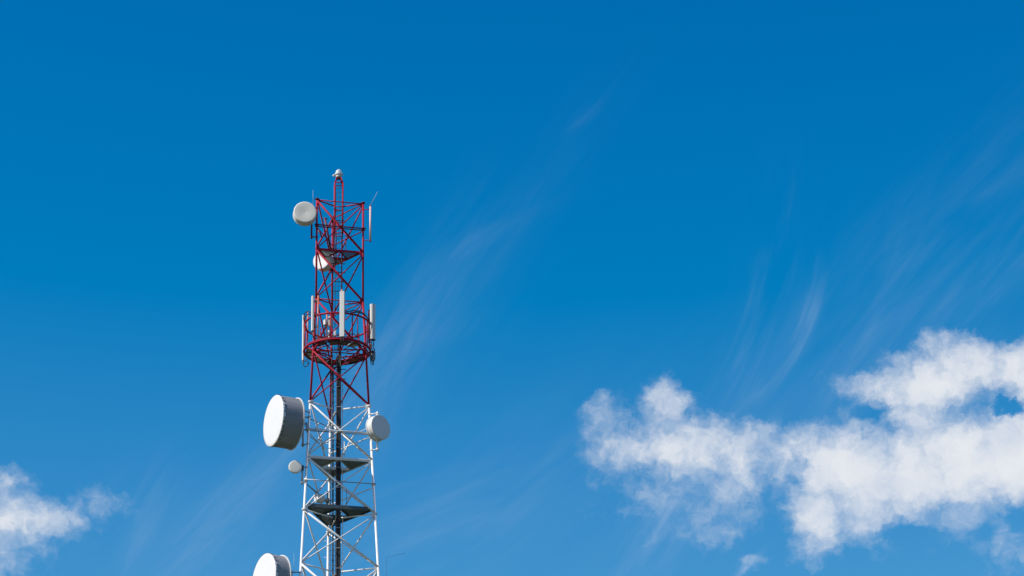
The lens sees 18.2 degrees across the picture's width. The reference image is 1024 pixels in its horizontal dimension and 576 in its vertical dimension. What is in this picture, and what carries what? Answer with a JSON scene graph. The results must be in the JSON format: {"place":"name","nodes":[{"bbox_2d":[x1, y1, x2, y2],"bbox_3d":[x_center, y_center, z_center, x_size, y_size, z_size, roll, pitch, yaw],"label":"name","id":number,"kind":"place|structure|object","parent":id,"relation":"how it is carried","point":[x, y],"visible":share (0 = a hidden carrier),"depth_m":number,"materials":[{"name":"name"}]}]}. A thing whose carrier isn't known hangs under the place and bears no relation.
{"place":"outdoors","nodes":[
{"label":"outdoors","id":0,"kind":"place"},
{"bbox_2d":[0,0,1023,575],"label":"sky","id":1,"kind":"structure","parent":0,"point":[656,287],"materials":[{"name":"blue"}]},
{"label":"ground","id":2,"kind":"structure","parent":0,"visible":0},
{"bbox_2d":[299,177,379,575],"bbox_3d":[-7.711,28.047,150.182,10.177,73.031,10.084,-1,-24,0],"label":"lattice tower","id":3,"kind":"structure","parent":2,"relation":"on","point":[321,512],"depth_m":159.06,"materials":[{"name":"red metal"}]},
{"bbox_2d":[253,553,301,575],"bbox_3d":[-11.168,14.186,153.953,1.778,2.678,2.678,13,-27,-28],"label":"dish antenna","id":4,"kind":"object","parent":3,"relation":"attached to","point":[268,564],"visible":1,"depth_m":153.27,"materials":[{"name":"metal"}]},
{"bbox_2d":[263,395,310,450],"bbox_3d":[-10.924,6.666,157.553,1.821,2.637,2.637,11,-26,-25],"label":"dish antenna","id":5,"kind":"object","parent":3,"relation":"attached to","point":[284,422],"visible":1,"depth_m":156.63,"materials":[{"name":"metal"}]},
{"bbox_2d":[288,460,307,484],"bbox_3d":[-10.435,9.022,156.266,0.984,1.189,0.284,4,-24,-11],"label":"dish antenna","id":6,"kind":"object","parent":3,"relation":"attached to","point":[295,467],"visible":1,"depth_m":156.21,"materials":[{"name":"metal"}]},
{"bbox_2d":[302,313,308,366],"bbox_3d":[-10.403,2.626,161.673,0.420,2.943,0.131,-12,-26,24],"label":"panel antenna","id":7,"kind":"object","parent":3,"relation":"attached to","point":[303,339],"visible":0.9,"depth_m":161.74,"materials":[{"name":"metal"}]},
{"bbox_2d":[293,202,318,238],"bbox_3d":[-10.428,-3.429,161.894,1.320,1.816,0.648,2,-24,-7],"label":"dish antenna","id":8,"kind":"object","parent":3,"relation":"attached to","point":[304,213],"visible":1,"depth_m":161.75,"materials":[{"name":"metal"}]},
{"bbox_2d":[311,295,318,339],"bbox_3d":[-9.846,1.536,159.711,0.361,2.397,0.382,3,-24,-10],"label":"panel antenna","id":9,"kind":"object","parent":3,"relation":"attached to","point":[313,301],"visible":1,"depth_m":159.57,"materials":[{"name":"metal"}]},
{"bbox_2d":[314,491,328,503],"bbox_3d":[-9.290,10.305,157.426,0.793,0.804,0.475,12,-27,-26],"label":"dish antenna","id":10,"kind":"object","parent":3,"relation":"attached to","point":[321,500],"visible":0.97,"depth_m":157.21,"materials":[{"name":"metal"}]},
{"bbox_2d":[313,247,333,271],"bbox_3d":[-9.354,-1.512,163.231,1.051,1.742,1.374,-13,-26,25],"label":"dish antenna","id":11,"kind":"object","parent":3,"relation":"attached to","point":[325,264],"visible":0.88,"depth_m":162.47,"materials":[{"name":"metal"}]},
{"bbox_2d":[323,319,327,329],"bbox_3d":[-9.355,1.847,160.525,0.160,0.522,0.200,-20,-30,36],"label":"radio unit","id":12,"kind":"object","parent":3,"relation":"attached to","point":[325,322],"visible":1,"depth_m":160.48,"materials":[{"name":"metal"}]},
{"bbox_2d":[328,316,332,329],"bbox_3d":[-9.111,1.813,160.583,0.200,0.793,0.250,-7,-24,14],"label":"radio unit","id":13,"kind":"object","parent":3,"relation":"attached to","point":[329,322],"visible":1,"depth_m":160.53,"materials":[{"name":"metal"}]},
{"bbox_2d":[332,371,332,574],"bbox_3d":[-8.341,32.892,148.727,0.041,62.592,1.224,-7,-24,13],"label":"feeder cable","id":14,"kind":"object","parent":3,"relation":"attached to","point":[332,473],"visible":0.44,"depth_m":158.60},
{"bbox_2d":[333,368,333,573],"bbox_3d":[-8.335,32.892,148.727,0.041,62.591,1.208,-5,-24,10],"label":"feeder cable","id":15,"kind":"object","parent":3,"relation":"attached to","point":[333,471],"visible":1,"depth_m":158.64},
{"bbox_2d":[336,370,336,504],"bbox_3d":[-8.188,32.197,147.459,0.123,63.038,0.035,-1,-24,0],"label":"feeder cable","id":16,"kind":"object","parent":3,"relation":"attached to","point":[336,438],"visible":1,"depth_m":158.33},
{"bbox_2d":[336,355,337,575],"bbox_3d":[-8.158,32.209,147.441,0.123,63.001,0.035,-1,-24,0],"label":"feeder cable","id":17,"kind":"object","parent":3,"relation":"attached to","point":[337,440],"visible":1,"depth_m":158.40,"materials":[{"name":"black rubber"}]},
{"bbox_2d":[337,441,337,575],"bbox_3d":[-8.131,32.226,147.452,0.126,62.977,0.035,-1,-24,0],"label":"feeder cable","id":18,"kind":"object","parent":3,"relation":"attached to","point":[337,510],"visible":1,"depth_m":156.77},
{"bbox_2d":[333,169,342,176],"bbox_3d":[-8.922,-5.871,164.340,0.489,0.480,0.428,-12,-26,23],"label":"obstruction light","id":19,"kind":"object","parent":3,"relation":"on","point":[338,173],"visible":1,"depth_m":164.18,"materials":[{"name":"white paint"}]},
{"bbox_2d":[338,348,338,433],"bbox_3d":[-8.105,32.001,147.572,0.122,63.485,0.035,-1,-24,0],"label":"feeder cable","id":20,"kind":"object","parent":3,"relation":"attached to","point":[338,390],"visible":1,"depth_m":159.35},
{"bbox_2d":[338,345,339,575],"bbox_3d":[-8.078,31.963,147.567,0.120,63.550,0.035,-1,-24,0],"label":"feeder cable","id":21,"kind":"object","parent":3,"relation":"attached to","point":[338,480],"visible":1,"depth_m":157.19,"materials":[{"name":"black rubber"}]},
{"bbox_2d":[339,378,339,489],"bbox_3d":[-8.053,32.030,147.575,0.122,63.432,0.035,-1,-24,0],"label":"feeder cable","id":22,"kind":"object","parent":3,"relation":"attached to","point":[339,433],"visible":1,"depth_m":158.54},
{"bbox_2d":[339,346,340,575],"bbox_3d":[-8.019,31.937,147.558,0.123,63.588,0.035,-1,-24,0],"label":"feeder cable","id":23,"kind":"object","parent":3,"relation":"attached to","point":[339,490],"visible":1,"depth_m":157.18,"materials":[{"name":"black rubber"}]},
{"bbox_2d":[340,426,340,575],"bbox_3d":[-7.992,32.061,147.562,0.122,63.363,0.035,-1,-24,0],"label":"feeder cable","id":24,"kind":"object","parent":3,"relation":"attached to","point":[340,503],"visible":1,"depth_m":157.00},
{"bbox_2d":[340,289,344,345],"bbox_3d":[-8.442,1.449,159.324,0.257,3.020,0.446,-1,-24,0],"label":"panel antenna","id":25,"kind":"object","parent":3,"relation":"attached to","point":[342,314],"visible":1,"depth_m":159.15,"materials":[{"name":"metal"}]},
{"bbox_2d":[364,205,370,241],"bbox_3d":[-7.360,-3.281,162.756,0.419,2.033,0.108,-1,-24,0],"label":"tube antenna","id":26,"kind":"object","parent":3,"relation":"attached to","point":[369,209],"visible":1,"depth_m":162.70,"materials":[{"name":"white paint"}]},
{"bbox_2d":[368,304,375,346],"bbox_3d":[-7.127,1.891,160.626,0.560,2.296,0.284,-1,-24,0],"label":"panel antenna","id":27,"kind":"object","parent":3,"relation":"attached to","point":[371,325],"visible":1,"depth_m":160.60,"materials":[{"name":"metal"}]},
{"bbox_2d":[371,351,375,364],"bbox_3d":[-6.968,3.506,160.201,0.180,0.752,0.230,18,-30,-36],"label":"radio unit","id":28,"kind":"object","parent":3,"relation":"attached to","point":[373,357],"visible":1,"depth_m":160.13,"materials":[{"name":"metal"}]},
{"bbox_2d":[366,412,389,451],"bbox_3d":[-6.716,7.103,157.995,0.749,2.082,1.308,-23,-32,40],"label":"dish antenna","id":29,"kind":"object","parent":3,"relation":"attached to","point":[377,428],"visible":1,"depth_m":157.69,"materials":[{"name":"white paint"}]}
]}

